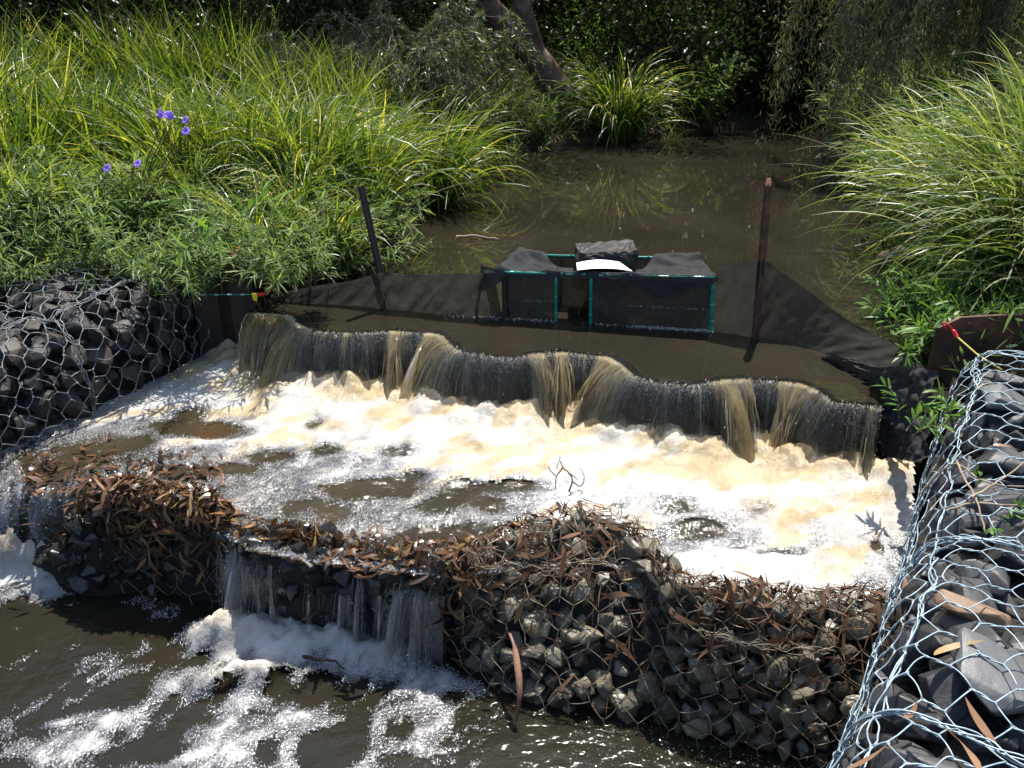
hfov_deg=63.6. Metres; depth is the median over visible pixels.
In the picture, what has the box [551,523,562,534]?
gabion stone
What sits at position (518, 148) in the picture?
leafy herb
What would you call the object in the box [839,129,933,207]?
leafy herb
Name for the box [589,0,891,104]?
understory bush
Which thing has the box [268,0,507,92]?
understory bush
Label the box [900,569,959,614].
gabion stone
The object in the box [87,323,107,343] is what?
gabion stone
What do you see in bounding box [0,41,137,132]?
grass tussock
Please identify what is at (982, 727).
dry leaf
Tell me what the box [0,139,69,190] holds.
leafy herb
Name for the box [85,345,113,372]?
gabion stone
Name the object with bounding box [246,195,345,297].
leafy herb
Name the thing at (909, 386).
loose net
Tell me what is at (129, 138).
grass tussock
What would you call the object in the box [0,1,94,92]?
grass tussock
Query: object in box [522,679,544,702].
gabion stone
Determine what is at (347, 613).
falling strands
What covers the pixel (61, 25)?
forest tree
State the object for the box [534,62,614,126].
grass tussock
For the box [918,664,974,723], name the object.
gabion stone
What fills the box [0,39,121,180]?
grass tussock
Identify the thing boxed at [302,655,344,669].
twig
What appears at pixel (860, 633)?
gabion stone
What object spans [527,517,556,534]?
gabion stone
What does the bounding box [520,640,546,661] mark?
gabion stone
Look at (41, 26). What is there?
understory bush
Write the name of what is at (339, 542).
leaf litter
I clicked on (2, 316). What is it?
gabion stone
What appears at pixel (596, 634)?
gabion stone
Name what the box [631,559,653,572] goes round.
gabion stone
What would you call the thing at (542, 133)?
leafy herb
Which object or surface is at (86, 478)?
leaf litter
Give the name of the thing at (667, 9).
forest tree
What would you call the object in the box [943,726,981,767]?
dry leaf
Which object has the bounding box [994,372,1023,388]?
gabion stone
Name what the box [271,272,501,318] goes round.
net wing
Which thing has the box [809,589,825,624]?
gabion stone
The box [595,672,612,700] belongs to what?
gabion stone
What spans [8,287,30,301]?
gabion stone
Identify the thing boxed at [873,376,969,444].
leafy herb
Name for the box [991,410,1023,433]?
gabion stone
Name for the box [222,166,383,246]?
leafy herb
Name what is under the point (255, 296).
bungee cord
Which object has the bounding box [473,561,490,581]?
gabion stone
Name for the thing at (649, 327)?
water glints
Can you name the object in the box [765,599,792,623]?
gabion stone
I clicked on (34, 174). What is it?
leafy herb
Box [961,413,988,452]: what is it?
gabion stone
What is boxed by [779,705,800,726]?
gabion stone
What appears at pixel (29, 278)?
gabion stone
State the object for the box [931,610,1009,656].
gabion stone
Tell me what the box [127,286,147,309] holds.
gabion stone
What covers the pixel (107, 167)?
flowering plant
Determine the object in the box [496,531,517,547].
gabion stone
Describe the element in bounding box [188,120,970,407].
pool water
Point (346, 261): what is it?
leafy herb
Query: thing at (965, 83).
grass tussock
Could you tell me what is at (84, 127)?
grass tussock
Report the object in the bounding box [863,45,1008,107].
leafy herb
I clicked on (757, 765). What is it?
water glints
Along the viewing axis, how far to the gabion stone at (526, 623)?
3.03 m
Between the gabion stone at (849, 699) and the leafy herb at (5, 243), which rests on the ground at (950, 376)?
the leafy herb at (5, 243)
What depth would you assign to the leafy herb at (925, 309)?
4.28 m
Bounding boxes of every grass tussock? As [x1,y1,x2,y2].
[0,0,127,107]
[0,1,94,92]
[0,7,139,169]
[0,26,205,181]
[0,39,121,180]
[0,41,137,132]
[0,136,99,267]
[0,142,136,255]
[27,0,238,111]
[27,42,295,198]
[41,120,209,255]
[72,60,196,135]
[82,0,263,111]
[91,44,306,146]
[110,126,274,222]
[133,56,391,205]
[134,49,340,190]
[136,159,350,285]
[137,0,322,127]
[167,63,458,216]
[183,27,370,123]
[204,108,409,280]
[218,45,441,153]
[242,168,418,284]
[249,20,423,134]
[266,92,476,216]
[300,59,501,217]
[330,57,463,131]
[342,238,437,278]
[343,85,540,219]
[378,69,524,153]
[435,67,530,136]
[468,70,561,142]
[488,28,570,87]
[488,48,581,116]
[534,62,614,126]
[536,41,708,148]
[637,119,686,141]
[776,50,1023,245]
[791,5,1023,320]
[814,28,1023,288]
[815,88,1023,320]
[855,92,1023,369]
[902,15,1023,235]
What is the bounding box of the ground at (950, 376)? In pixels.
[0,0,1023,767]
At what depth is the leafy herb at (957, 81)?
8.13 m
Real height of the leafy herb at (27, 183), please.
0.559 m
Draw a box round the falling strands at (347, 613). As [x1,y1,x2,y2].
[303,570,433,679]
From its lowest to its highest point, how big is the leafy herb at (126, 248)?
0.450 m
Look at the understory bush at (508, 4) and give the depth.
11.82 m
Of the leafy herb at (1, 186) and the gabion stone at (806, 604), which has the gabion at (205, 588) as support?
the gabion stone at (806, 604)
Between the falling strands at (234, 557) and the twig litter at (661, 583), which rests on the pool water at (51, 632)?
the falling strands at (234, 557)
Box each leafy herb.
[0,118,33,143]
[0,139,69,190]
[0,148,99,257]
[0,158,22,196]
[0,166,30,232]
[0,174,45,263]
[0,200,114,290]
[0,223,75,289]
[3,143,141,240]
[4,120,141,195]
[8,200,146,281]
[16,145,171,241]
[52,156,166,255]
[67,206,191,298]
[86,176,191,250]
[99,169,186,236]
[114,219,215,297]
[120,200,236,309]
[141,183,298,255]
[144,196,268,267]
[145,180,229,252]
[151,149,251,223]
[162,184,254,219]
[163,198,287,300]
[165,139,288,191]
[188,172,279,230]
[197,196,309,283]
[203,158,292,215]
[208,210,313,295]
[217,135,293,197]
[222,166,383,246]
[236,192,315,272]
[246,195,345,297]
[255,144,348,217]
[264,180,390,283]
[268,195,429,274]
[270,128,366,214]
[281,151,389,235]
[292,114,410,163]
[310,133,402,215]
[326,183,413,249]
[329,164,434,244]
[347,141,404,199]
[472,145,528,168]
[475,138,522,166]
[481,79,532,138]
[490,133,550,162]
[493,94,580,147]
[521,84,592,135]
[802,55,934,140]
[802,68,933,144]
[822,50,913,131]
[828,123,935,194]
[834,39,972,108]
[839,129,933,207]
[852,47,995,142]
[856,275,1002,366]
[857,269,935,320]
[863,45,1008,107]
[863,129,915,233]
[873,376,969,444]
[874,181,953,244]
[879,41,1020,126]
[882,240,957,284]
[887,248,1006,321]
[902,238,1023,319]
[915,37,1023,128]
[930,278,1023,331]
[969,463,1023,537]
[974,265,1023,308]
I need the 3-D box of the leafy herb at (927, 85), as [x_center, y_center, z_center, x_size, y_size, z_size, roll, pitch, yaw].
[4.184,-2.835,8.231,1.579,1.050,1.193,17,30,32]
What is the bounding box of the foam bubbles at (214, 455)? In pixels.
[0,402,911,611]
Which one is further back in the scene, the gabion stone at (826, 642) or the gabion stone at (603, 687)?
the gabion stone at (603, 687)
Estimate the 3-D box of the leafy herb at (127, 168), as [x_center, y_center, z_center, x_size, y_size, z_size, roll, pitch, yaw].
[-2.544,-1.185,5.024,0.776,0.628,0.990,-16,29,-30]
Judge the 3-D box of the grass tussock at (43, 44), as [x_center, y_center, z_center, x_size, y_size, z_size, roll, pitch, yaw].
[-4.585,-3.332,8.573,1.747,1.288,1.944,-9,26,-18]
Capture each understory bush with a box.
[0,0,177,72]
[0,0,264,96]
[159,0,415,67]
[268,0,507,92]
[316,0,601,87]
[539,0,795,103]
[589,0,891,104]
[682,0,911,102]
[735,0,973,102]
[741,0,1023,111]
[928,0,1023,89]
[989,2,1023,84]
[991,1,1023,101]
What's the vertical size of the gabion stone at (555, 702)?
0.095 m
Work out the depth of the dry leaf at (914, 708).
1.78 m
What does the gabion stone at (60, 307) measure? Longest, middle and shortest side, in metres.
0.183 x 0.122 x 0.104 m
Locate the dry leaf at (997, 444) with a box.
[993,443,1017,449]
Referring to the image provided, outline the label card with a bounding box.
[576,260,631,270]
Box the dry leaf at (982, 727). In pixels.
[965,697,996,742]
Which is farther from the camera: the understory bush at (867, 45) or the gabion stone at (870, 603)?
the understory bush at (867, 45)
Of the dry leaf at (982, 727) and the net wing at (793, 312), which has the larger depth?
the net wing at (793, 312)
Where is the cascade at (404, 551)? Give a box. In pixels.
[308,531,445,659]
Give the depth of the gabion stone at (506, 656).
3.04 m
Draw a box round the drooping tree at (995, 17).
[737,0,1023,191]
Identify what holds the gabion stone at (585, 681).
in the gabion at (205, 588)
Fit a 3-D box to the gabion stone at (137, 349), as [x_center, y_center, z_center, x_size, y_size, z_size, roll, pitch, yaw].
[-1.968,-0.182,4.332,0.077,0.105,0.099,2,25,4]
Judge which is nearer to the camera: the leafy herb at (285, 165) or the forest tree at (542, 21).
the leafy herb at (285, 165)
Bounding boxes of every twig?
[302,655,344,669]
[548,456,584,490]
[599,522,653,530]
[600,518,647,536]
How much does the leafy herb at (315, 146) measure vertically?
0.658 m
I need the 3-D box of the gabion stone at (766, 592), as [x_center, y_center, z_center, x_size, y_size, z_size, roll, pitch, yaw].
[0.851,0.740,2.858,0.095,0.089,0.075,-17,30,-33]
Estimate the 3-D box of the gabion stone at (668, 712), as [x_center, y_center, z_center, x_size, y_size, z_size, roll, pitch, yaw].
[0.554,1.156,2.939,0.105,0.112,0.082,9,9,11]
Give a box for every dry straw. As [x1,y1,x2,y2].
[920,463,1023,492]
[946,502,1023,511]
[956,460,985,532]
[971,462,1023,497]
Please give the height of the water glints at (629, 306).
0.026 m
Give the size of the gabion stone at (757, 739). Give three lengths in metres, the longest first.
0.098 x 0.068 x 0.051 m
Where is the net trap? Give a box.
[479,247,717,331]
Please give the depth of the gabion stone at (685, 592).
2.85 m
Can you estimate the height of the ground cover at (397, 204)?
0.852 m
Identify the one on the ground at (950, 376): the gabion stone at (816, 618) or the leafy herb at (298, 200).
the leafy herb at (298, 200)
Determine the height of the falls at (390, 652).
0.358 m
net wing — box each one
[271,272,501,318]
[714,260,926,368]
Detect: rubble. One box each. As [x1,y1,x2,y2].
[0,267,199,442]
[41,490,467,657]
[456,514,895,767]
[839,377,991,767]
[904,372,1023,757]
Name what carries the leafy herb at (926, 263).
on the ground at (950, 376)
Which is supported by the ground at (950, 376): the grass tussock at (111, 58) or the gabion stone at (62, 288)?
the grass tussock at (111, 58)
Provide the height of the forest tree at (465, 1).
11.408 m
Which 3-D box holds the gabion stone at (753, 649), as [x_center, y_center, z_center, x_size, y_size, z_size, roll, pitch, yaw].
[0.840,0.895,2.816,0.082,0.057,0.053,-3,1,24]
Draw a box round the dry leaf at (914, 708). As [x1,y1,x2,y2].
[903,701,916,717]
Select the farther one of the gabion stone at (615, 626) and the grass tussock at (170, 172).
the grass tussock at (170, 172)
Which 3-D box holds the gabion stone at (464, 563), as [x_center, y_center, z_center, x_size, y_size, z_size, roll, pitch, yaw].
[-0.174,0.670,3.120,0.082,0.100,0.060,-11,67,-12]
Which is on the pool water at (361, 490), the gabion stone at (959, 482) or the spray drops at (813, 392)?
the spray drops at (813, 392)
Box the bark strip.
[508,633,521,727]
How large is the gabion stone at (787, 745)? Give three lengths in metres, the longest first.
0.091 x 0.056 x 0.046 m
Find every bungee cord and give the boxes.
[198,247,270,300]
[942,322,1002,370]
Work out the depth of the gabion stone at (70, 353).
4.05 m
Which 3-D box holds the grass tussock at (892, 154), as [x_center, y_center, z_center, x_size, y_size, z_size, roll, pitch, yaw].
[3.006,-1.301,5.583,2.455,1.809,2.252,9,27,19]
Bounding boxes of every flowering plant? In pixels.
[12,148,142,245]
[37,109,203,244]
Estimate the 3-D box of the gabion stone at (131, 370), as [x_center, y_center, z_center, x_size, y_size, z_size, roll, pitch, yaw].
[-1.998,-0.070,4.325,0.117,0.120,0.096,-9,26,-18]
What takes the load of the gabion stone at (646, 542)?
on the gabion at (205, 588)
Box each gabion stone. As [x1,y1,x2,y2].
[0,279,27,299]
[0,312,18,330]
[0,329,24,344]
[0,337,25,365]
[0,360,6,379]
[0,378,10,401]
[4,293,27,312]
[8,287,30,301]
[12,413,37,435]
[21,319,41,337]
[22,272,47,288]
[23,344,50,368]
[23,370,43,393]
[24,389,56,418]
[28,281,48,293]
[29,294,53,308]
[31,303,59,326]
[37,282,70,304]
[41,329,66,351]
[46,542,61,562]
[49,272,68,282]
[54,291,75,304]
[56,388,90,418]
[58,369,86,387]
[59,302,78,319]
[62,310,91,339]
[62,342,89,366]
[64,275,85,288]
[65,519,81,536]
[72,266,90,278]
[79,287,98,305]
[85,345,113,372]
[86,300,108,315]
[87,266,104,282]
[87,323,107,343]
[87,375,104,393]
[98,492,116,515]
[99,283,118,300]
[104,288,127,309]
[110,266,129,279]
[111,274,132,289]
[111,319,135,342]
[118,363,143,379]
[125,306,144,327]
[126,339,148,355]
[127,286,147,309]
[135,280,165,298]
[144,567,161,583]
[148,351,163,373]
[152,316,171,347]
[158,292,177,319]
[166,337,186,358]
[208,551,222,566]
[457,546,479,570]
[457,583,480,604]
[459,556,467,565]
[467,613,488,635]
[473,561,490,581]
[479,541,495,563]
[480,641,499,668]
[482,589,503,606]
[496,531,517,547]
[499,567,522,584]
[499,646,513,665]
[500,593,521,620]
[510,530,519,550]
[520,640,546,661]
[521,609,550,637]
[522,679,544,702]
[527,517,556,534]
[527,537,549,552]
[543,645,562,667]
[546,581,561,601]
[547,686,564,707]
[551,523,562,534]
[560,627,580,643]
[569,676,590,701]
[570,509,584,522]
[573,578,590,602]
[578,625,603,644]
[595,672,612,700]
[604,614,630,639]
[605,516,626,540]
[616,560,632,585]
[617,690,639,719]
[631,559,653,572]
[636,670,661,702]
[637,537,655,556]
[638,602,647,621]
[652,694,681,721]
[661,672,685,691]
[662,645,686,666]
[666,574,683,595]
[680,583,696,602]
[682,717,711,739]
[688,657,714,682]
[712,658,733,679]
[720,629,737,654]
[733,710,754,734]
[735,656,760,683]
[740,586,765,610]
[746,639,769,654]
[747,609,763,623]
[748,732,777,750]
[749,582,773,610]
[763,653,787,679]
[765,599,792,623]
[778,739,794,761]
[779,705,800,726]
[789,672,817,702]
[797,592,818,610]
[797,641,820,678]
[800,719,827,740]
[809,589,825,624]
[810,626,836,656]
[826,602,852,614]
[839,695,865,719]
[841,614,872,639]
[862,597,885,625]
[870,740,933,767]
[874,727,958,767]
[888,623,954,677]
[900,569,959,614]
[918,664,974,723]
[929,497,1017,536]
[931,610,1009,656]
[934,589,1010,630]
[944,455,977,490]
[950,627,1023,716]
[953,560,1009,601]
[955,577,1004,636]
[961,388,993,416]
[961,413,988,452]
[961,485,1023,524]
[966,370,994,392]
[975,444,1023,479]
[979,384,1023,411]
[982,526,1023,576]
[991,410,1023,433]
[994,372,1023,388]
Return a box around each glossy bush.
[552,0,643,82]
[658,50,756,128]
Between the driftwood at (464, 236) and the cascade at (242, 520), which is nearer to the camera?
the cascade at (242, 520)
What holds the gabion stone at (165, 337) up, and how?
on the gabion at (14, 402)
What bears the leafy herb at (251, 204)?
on the ground at (950, 376)
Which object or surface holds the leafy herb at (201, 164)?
on the ground at (950, 376)
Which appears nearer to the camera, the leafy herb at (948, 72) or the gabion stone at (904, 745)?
the gabion stone at (904, 745)
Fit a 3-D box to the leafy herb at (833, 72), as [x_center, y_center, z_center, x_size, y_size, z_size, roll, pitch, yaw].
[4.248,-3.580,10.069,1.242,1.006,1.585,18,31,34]
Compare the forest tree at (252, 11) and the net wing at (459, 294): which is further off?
the forest tree at (252, 11)
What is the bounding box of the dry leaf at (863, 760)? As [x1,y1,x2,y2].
[848,745,885,767]
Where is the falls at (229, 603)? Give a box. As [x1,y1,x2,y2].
[218,550,286,619]
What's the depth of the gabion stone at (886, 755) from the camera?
1.73 m
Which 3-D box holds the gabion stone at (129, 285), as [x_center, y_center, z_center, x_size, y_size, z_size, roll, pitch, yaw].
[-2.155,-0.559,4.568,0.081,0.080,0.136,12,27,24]
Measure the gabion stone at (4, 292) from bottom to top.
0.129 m
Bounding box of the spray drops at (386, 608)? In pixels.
[317,572,434,662]
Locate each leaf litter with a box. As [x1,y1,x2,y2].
[15,425,504,585]
[57,473,245,586]
[216,508,481,651]
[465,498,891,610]
[466,500,899,710]
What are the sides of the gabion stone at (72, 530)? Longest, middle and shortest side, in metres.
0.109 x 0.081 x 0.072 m
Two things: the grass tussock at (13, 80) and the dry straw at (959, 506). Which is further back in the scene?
the grass tussock at (13, 80)
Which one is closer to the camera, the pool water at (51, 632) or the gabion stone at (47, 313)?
the pool water at (51, 632)
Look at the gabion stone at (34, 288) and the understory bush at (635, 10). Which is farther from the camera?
the understory bush at (635, 10)
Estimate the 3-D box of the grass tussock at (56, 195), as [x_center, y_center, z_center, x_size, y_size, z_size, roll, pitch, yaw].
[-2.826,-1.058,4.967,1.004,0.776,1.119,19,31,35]
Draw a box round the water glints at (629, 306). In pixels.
[526,300,703,309]
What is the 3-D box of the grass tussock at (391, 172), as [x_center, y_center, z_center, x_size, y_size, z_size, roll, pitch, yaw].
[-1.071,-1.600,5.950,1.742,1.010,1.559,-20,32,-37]
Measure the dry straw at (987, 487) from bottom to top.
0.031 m
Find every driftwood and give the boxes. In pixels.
[456,221,502,239]
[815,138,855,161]
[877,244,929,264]
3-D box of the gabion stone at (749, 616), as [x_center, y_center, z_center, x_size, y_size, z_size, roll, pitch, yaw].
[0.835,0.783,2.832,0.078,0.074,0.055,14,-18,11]
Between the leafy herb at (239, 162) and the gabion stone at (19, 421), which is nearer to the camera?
the gabion stone at (19, 421)
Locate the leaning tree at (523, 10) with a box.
[470,0,589,125]
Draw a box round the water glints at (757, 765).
[570,714,814,767]
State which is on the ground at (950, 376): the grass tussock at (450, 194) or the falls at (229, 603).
the grass tussock at (450, 194)
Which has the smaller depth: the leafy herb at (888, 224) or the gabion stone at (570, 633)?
the gabion stone at (570, 633)
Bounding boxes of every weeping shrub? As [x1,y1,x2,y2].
[216,22,408,111]
[284,0,552,146]
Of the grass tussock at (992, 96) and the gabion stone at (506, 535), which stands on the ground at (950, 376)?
the grass tussock at (992, 96)
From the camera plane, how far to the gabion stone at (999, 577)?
2.30 m
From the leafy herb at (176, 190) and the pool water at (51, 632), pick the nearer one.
the pool water at (51, 632)
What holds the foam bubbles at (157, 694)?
on the pool water at (51, 632)
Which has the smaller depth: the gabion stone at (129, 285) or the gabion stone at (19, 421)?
the gabion stone at (19, 421)
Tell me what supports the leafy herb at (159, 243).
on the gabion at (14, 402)
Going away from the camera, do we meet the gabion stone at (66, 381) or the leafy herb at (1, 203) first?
the gabion stone at (66, 381)
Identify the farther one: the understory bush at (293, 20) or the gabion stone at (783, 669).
the understory bush at (293, 20)
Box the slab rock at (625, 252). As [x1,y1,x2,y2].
[574,239,638,268]
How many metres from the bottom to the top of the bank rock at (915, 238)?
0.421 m
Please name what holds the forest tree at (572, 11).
on the ground at (950, 376)
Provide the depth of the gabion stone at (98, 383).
4.16 m
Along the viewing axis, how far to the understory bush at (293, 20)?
9.51 m
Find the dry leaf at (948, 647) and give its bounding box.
[934,640,983,654]
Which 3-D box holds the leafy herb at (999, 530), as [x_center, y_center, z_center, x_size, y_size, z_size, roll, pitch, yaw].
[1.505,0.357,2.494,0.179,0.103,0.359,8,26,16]
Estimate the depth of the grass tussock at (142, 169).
5.14 m
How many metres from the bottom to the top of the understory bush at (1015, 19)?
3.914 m
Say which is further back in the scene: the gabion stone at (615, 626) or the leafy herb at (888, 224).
the leafy herb at (888, 224)
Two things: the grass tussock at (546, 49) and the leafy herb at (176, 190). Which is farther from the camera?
the grass tussock at (546, 49)
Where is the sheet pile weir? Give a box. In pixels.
[189,255,1023,454]
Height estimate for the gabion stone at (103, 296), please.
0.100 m
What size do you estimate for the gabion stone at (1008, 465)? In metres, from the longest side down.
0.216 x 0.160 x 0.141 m
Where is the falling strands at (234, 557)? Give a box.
[216,544,285,622]
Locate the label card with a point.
(590, 264)
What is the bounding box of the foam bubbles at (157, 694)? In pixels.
[0,576,507,767]
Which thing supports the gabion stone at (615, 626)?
in the gabion at (205, 588)
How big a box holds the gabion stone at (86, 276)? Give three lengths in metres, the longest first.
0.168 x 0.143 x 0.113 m
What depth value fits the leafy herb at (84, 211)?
4.86 m
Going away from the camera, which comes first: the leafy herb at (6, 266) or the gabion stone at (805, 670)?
the gabion stone at (805, 670)
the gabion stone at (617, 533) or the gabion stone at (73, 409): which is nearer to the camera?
the gabion stone at (617, 533)
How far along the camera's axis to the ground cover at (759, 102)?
11.36 m
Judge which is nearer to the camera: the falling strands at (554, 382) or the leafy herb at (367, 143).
the falling strands at (554, 382)
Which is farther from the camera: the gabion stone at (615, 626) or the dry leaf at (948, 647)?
the gabion stone at (615, 626)
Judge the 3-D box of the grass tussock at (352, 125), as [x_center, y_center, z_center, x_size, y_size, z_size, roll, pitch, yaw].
[-1.428,-1.591,5.736,1.837,1.223,1.894,-21,32,-38]
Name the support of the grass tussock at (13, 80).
on the ground at (950, 376)
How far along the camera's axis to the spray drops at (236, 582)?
3.30 m
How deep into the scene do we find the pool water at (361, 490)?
3.63 m
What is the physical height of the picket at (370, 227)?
1.028 m
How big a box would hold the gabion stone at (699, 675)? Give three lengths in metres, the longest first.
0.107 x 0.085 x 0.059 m
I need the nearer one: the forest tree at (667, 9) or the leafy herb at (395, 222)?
the leafy herb at (395, 222)
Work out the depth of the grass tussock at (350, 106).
6.37 m
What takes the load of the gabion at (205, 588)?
on the ground at (950, 376)
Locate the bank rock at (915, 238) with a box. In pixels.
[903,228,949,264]
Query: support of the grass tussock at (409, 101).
on the ground at (950, 376)
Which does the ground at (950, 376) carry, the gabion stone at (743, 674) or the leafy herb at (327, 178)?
the leafy herb at (327, 178)
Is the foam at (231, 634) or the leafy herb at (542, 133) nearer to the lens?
the foam at (231, 634)
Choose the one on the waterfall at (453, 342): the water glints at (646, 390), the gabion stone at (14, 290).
the water glints at (646, 390)
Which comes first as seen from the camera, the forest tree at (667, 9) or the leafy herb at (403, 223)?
the leafy herb at (403, 223)
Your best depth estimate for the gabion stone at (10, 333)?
3.95 m
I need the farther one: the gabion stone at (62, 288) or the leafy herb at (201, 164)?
the leafy herb at (201, 164)
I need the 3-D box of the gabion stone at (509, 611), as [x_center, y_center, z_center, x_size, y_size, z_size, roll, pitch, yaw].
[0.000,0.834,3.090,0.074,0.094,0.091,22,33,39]
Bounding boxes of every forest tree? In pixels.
[0,0,171,48]
[12,0,306,59]
[142,0,441,50]
[308,0,593,55]
[359,0,586,35]
[410,0,619,56]
[498,0,718,55]
[557,0,679,25]
[557,0,758,61]
[811,1,1018,65]
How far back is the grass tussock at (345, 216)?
5.09 m
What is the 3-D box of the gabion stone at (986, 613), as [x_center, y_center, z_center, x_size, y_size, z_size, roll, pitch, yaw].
[1.160,0.571,2.086,0.177,0.062,0.103,15,22,41]
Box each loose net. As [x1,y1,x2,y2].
[821,354,877,383]
[862,366,940,462]
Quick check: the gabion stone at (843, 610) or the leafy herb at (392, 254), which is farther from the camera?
the leafy herb at (392, 254)
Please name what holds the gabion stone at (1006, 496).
on the gabion at (952, 749)
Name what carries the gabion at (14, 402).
on the ground at (950, 376)
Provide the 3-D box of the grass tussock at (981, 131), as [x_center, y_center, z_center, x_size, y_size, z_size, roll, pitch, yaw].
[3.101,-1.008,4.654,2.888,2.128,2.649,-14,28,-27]
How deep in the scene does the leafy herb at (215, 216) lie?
4.63 m
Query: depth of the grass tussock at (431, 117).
7.77 m
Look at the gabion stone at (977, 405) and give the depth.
3.33 m
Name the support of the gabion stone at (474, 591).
in the gabion at (205, 588)
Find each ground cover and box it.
[0,104,552,272]
[8,40,1009,141]
[661,99,1023,373]
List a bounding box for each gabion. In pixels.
[0,248,209,461]
[32,486,899,767]
[826,350,1023,767]
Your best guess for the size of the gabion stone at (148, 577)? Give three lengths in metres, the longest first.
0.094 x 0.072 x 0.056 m
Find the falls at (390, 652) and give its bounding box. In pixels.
[305,582,444,674]
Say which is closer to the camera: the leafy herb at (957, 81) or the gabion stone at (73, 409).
the gabion stone at (73, 409)
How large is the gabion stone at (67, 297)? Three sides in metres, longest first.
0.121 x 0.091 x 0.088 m
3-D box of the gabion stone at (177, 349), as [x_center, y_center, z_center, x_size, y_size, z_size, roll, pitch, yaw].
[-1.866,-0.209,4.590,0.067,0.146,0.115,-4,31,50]
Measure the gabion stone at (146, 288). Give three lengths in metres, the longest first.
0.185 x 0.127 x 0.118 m
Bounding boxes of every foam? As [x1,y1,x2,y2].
[0,339,915,613]
[0,528,482,767]
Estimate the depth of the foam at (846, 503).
3.68 m
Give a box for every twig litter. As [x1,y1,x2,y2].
[56,480,453,636]
[451,500,900,767]
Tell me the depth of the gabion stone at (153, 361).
4.44 m
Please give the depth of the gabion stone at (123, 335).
4.24 m
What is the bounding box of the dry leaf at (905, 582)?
[902,578,907,589]
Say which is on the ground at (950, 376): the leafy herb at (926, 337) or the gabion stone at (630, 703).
the leafy herb at (926, 337)
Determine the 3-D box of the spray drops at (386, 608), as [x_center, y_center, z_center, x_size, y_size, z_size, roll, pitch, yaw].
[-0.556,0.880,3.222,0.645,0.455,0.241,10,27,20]
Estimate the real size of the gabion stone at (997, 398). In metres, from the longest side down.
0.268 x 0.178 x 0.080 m
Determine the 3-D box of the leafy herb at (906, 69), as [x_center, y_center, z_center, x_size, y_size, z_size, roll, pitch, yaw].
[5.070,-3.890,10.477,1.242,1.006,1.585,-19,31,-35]
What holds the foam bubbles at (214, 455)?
on the pool water at (361, 490)
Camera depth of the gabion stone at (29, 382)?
3.90 m
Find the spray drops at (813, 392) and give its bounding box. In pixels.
[243,311,878,475]
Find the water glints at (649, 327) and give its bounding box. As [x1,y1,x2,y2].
[444,315,714,332]
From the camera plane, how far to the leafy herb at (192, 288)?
4.34 m
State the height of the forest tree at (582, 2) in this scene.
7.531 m
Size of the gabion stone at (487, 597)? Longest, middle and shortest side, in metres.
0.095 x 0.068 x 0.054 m
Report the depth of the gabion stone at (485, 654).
3.08 m
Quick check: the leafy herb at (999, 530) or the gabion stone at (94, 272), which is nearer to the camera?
the leafy herb at (999, 530)
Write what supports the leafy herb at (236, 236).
on the ground cover at (397, 204)
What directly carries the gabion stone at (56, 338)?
on the gabion at (14, 402)
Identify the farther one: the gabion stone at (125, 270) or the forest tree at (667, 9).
the forest tree at (667, 9)
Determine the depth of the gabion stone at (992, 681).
1.85 m
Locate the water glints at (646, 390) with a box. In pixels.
[242,313,883,463]
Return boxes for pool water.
[0,404,914,612]
[0,580,837,767]
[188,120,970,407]
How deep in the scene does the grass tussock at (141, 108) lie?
6.39 m
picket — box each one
[357,185,384,295]
[751,178,772,339]
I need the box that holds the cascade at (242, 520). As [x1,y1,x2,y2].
[220,516,290,610]
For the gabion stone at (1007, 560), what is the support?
on the gabion at (952, 749)
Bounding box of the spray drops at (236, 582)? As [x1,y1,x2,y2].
[215,548,279,612]
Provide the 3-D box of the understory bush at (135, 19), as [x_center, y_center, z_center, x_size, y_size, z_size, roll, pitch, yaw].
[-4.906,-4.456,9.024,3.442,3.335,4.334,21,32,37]
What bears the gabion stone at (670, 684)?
on the rubble at (824, 703)
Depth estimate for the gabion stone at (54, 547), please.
3.52 m
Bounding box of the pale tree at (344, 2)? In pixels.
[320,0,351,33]
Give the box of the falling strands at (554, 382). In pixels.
[236,312,876,473]
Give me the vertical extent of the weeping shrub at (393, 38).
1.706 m
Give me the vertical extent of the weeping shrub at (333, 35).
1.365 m
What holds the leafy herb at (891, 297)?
on the ground at (950, 376)
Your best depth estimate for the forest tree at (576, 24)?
18.45 m
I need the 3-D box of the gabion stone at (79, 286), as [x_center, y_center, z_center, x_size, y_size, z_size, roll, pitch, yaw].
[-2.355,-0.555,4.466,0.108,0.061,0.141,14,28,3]

